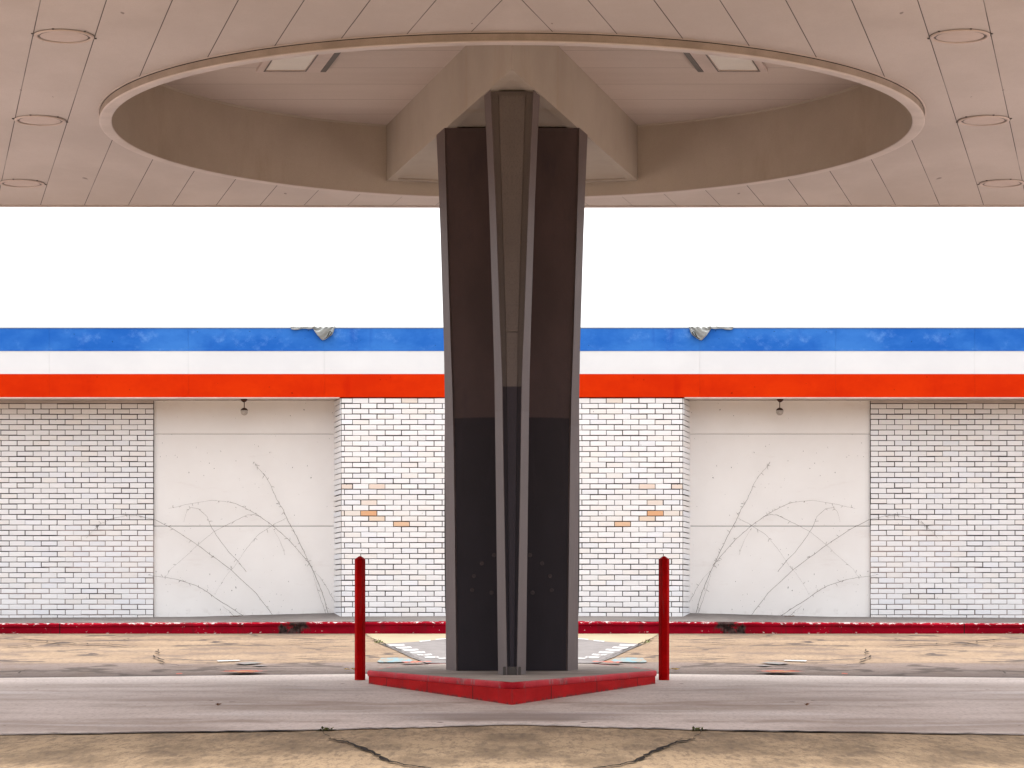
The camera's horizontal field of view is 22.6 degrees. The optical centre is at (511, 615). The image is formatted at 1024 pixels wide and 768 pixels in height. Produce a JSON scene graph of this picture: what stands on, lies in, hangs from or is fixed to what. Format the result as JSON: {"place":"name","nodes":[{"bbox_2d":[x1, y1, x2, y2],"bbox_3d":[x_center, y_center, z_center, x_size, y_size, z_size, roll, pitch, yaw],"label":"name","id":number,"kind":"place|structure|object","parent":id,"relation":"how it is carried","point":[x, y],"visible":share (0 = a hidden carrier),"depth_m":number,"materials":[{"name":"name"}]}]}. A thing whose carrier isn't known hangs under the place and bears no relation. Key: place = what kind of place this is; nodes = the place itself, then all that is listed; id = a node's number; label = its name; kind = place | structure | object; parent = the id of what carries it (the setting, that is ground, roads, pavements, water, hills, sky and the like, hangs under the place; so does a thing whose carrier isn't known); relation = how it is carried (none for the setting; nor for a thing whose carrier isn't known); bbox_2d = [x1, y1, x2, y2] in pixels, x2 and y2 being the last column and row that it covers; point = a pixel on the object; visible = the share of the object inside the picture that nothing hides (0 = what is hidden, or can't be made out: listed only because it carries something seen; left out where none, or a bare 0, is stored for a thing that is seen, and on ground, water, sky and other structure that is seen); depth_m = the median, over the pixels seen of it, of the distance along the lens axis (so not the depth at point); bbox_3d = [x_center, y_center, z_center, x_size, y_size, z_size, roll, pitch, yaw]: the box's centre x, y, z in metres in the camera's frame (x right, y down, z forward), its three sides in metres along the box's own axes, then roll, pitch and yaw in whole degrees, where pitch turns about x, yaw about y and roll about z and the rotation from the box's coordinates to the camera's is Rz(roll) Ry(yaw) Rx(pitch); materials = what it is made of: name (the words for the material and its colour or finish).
{"place":"outdoors","nodes":[
{"label":"outdoors","id":0,"kind":"place"},
{"bbox_2d":[0,634,1023,767],"bbox_3d":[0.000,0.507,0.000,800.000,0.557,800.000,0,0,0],"label":"asphalt ground","id":1,"kind":"structure","parent":0,"point":[511,746],"depth_m":13.50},
{"bbox_2d":[355,556,364,679],"bbox_3d":[-1.243,0.050,20.940,0.093,1.068,0.081,0,0,0],"label":"bollard","id":2,"kind":"object","parent":1,"relation":"on","point":[359,617],"visible":0.76,"depth_m":20.90,"materials":[{"name":"metal"}]},
{"bbox_2d":[367,634,445,643],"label":"cream slab","id":3,"kind":"structure","parent":1,"relation":"on","point":[393,638],"depth_m":30.62,"materials":[{"name":"beige concrete"}]},
{"bbox_2d":[0,327,1023,622],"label":"building","id":4,"kind":"structure","parent":1,"relation":"on","point":[686,437],"depth_m":33.24,"materials":[{"name":"white brick"}]},
{"bbox_2d":[87,462,334,615],"bbox_3d":[-3.905,-0.972,33.213,3.240,2.042,0.038,0,0,0],"label":"dry vine","id":5,"kind":"object","parent":4,"relation":"attached to","point":[228,551],"visible":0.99,"depth_m":33.22,"materials":[{"name":"grey plant"}]},
{"bbox_2d":[241,399,247,414],"bbox_3d":[-3.453,-2.682,33.020,0.098,0.210,0.098,0,0,0],"label":"pendant globe lamp","id":6,"kind":"object","parent":4,"relation":"hanging from","point":[244,410],"visible":1,"depth_m":32.99,"materials":[{"name":"metal"}]},
{"bbox_2d":[291,326,334,339],"bbox_3d":[-2.545,-3.607,32.830,0.561,0.186,0.340,0,0,0],"label":"torn tarp","id":7,"kind":"object","parent":4,"relation":"hanging from","point":[323,333],"visible":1,"depth_m":32.70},
{"bbox_2d":[689,326,732,339],"bbox_3d":[2.545,-3.607,32.830,0.561,0.186,0.340,0,0,0],"label":"torn tarp","id":8,"kind":"object","parent":4,"relation":"hanging from","point":[700,333],"visible":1,"depth_m":32.70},
{"bbox_2d":[776,399,782,414],"bbox_3d":[3.453,-2.682,33.020,0.098,0.210,0.098,0,0,0],"label":"pendant globe lamp","id":9,"kind":"object","parent":4,"relation":"hanging from","point":[779,410],"visible":1,"depth_m":32.99,"materials":[{"name":"metal"}]},
{"bbox_2d":[689,462,936,615],"bbox_3d":[3.905,-0.972,33.213,3.240,2.042,0.038,0,0,0],"label":"dry vine","id":10,"kind":"object","parent":4,"relation":"attached to","point":[779,551],"visible":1,"depth_m":33.22,"materials":[{"name":"grey plant"}]},
{"bbox_2d":[0,674,1023,734],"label":"concrete pad","id":11,"kind":"object","parent":1,"relation":"on","point":[145,704],"visible":0.98,"depth_m":16.54,"materials":[{"name":"grey concrete"}]},
{"bbox_2d":[367,664,656,704],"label":"pump island","id":12,"kind":"structure","parent":11,"relation":"on","point":[534,686],"depth_m":18.43,"materials":[{"name":"paint"}]},
{"bbox_2d":[436,90,587,674],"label":"support column","id":13,"kind":"structure","parent":12,"relation":"on","point":[511,178],"depth_m":20.05,"materials":[{"name":"metal"}]},
{"bbox_2d":[0,0,1023,207],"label":"canopy","id":14,"kind":"object","parent":13,"relation":"on","point":[183,103],"visible":0.93,"depth_m":20.34,"materials":[{"name":"paint"}]},
{"bbox_2d":[0,179,46,187],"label":"round light cover","id":15,"kind":"object","parent":14,"relation":"attached to","point":[20,183],"visible":1,"depth_m":22.31,"materials":[{"name":"paint"}]},
{"bbox_2d":[12,115,67,125],"bbox_3d":[-3.591,-3.763,19.483,0.405,0.012,0.423,0,0,0],"label":"round light cover","id":16,"kind":"object","parent":14,"relation":"attached to","point":[37,120],"visible":1,"depth_m":19.47,"materials":[{"name":"paint"}]},
{"bbox_2d":[31,28,96,43],"bbox_3d":[-2.914,-3.763,16.651,0.405,0.012,0.423,0,0,0],"label":"round light cover","id":17,"kind":"object","parent":14,"relation":"attached to","point":[62,36],"visible":1,"depth_m":16.64,"materials":[{"name":"paint"}]},
{"bbox_2d":[256,52,340,72],"bbox_3d":[-1.654,-4.288,19.799,0.536,0.031,0.887,0,0,-13],"label":"recess lamp","id":18,"kind":"object","parent":14,"relation":"attached to","point":[314,63],"visible":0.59,"depth_m":19.91,"materials":[{"name":"paint"}]},
{"bbox_2d":[683,52,767,72],"bbox_3d":[1.654,-4.288,19.799,0.536,0.031,0.887,0,0,13],"label":"recess lamp","id":19,"kind":"object","parent":14,"relation":"attached to","point":[709,63],"visible":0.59,"depth_m":19.91,"materials":[{"name":"paint"}]},
{"bbox_2d":[927,28,992,43],"bbox_3d":[2.914,-3.763,16.651,0.405,0.012,0.423,0,0,0],"label":"round light cover","id":20,"kind":"object","parent":14,"relation":"attached to","point":[961,36],"visible":1,"depth_m":16.64,"materials":[{"name":"paint"}]},
{"bbox_2d":[956,115,1011,125],"bbox_3d":[3.591,-3.763,19.483,0.405,0.012,0.423,0,0,0],"label":"round light cover","id":21,"kind":"object","parent":14,"relation":"attached to","point":[985,120],"visible":1,"depth_m":19.47,"materials":[{"name":"paint"}]},
{"bbox_2d":[977,179,1023,187],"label":"round light cover","id":22,"kind":"object","parent":14,"relation":"attached to","point":[1002,183],"visible":1,"depth_m":22.31,"materials":[{"name":"paint"}]},
{"bbox_2d":[176,661,847,673],"bbox_3d":[0.000,0.467,23.044,5.772,0.066,2.544,0,0,0],"label":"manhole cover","id":23,"kind":"object","parent":1,"relation":"on","point":[431,661],"visible":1,"depth_m":22.55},
{"bbox_2d":[0,621,1023,633],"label":"kerb","id":24,"kind":"structure","parent":1,"relation":"on","point":[584,627],"depth_m":31.98,"materials":[{"name":"paint"}]},
{"bbox_2d":[382,639,641,662],"bbox_3d":[0.000,0.353,27.555,2.930,0.198,6.644,0,0,0],"label":"grey patch","id":25,"kind":"object","parent":1,"relation":"on","point":[438,648],"visible":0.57,"depth_m":27.20,"materials":[{"name":"concrete"}]},
{"bbox_2d":[389,638,634,658],"bbox_3d":[0.000,0.346,27.675,2.759,0.159,5.348,0,0,0],"label":"white marking","id":26,"kind":"object","parent":25,"relation":"on","point":[445,658],"visible":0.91,"depth_m":26.87,"materials":[{"name":"paint"}]},
{"bbox_2d":[19,724,1004,767],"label":"ground crack","id":27,"kind":"object","parent":1,"relation":"on","point":[388,760],"visible":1,"depth_m":13.37,"materials":[{"name":"black asphalt"}]},
{"bbox_2d":[9,636,1014,674],"bbox_3d":[0.000,0.377,26.105,11.435,0.262,9.323,0,0,0],"label":"hairline crack","id":28,"kind":"object","parent":1,"relation":"on","point":[424,660],"visible":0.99,"depth_m":25.98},
{"bbox_2d":[378,658,645,661],"bbox_3d":[0.000,0.432,24.792,2.579,0.028,0.953,0,0,0],"label":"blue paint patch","id":29,"kind":"object","parent":1,"relation":"on","point":[408,659],"visible":1,"depth_m":24.76,"materials":[{"name":"paint"}]},
{"bbox_2d":[238,662,785,665],"bbox_3d":[0.000,0.455,24.015,5.258,0.025,0.853,0,0,0],"label":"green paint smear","id":30,"kind":"object","parent":1,"relation":"on","point":[266,665],"visible":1,"depth_m":24.06},
{"bbox_2d":[227,671,796,671],"bbox_3d":[0.000,0.489,22.284,4.992,0.004,0.225,0,0,0],"label":"pale paint streak","id":31,"kind":"object","parent":1,"relation":"on","point":[254,671],"visible":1,"depth_m":22.30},
{"bbox_2d":[217,660,806,660],"bbox_3d":[0.000,0.436,24.633,5.697,0.009,0.299,0,0,0],"label":"white paint dash","id":32,"kind":"object","parent":1,"relation":"on","point":[240,660],"visible":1,"depth_m":24.66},
{"bbox_2d":[578,634,656,643],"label":"pale slab","id":33,"kind":"structure","parent":1,"relation":"on","point":[630,638],"depth_m":30.62,"materials":[{"name":"beige concrete"}]},
{"bbox_2d":[659,556,668,679],"bbox_3d":[1.243,0.050,20.940,0.093,1.068,0.081,0,0,0],"label":"bollard","id":34,"kind":"object","parent":1,"relation":"on","point":[663,617],"visible":0.76,"depth_m":20.90,"materials":[{"name":"metal"}]},
{"bbox_2d":[0,613,1023,622],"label":"sidewalk","id":35,"kind":"structure","parent":0,"point":[334,617],"depth_m":32.56,"materials":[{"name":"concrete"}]},
{"bbox_2d":[0,207,1023,326],"label":"sky","id":36,"kind":"structure","parent":0,"point":[60,266],"materials":[{"name":"white"}]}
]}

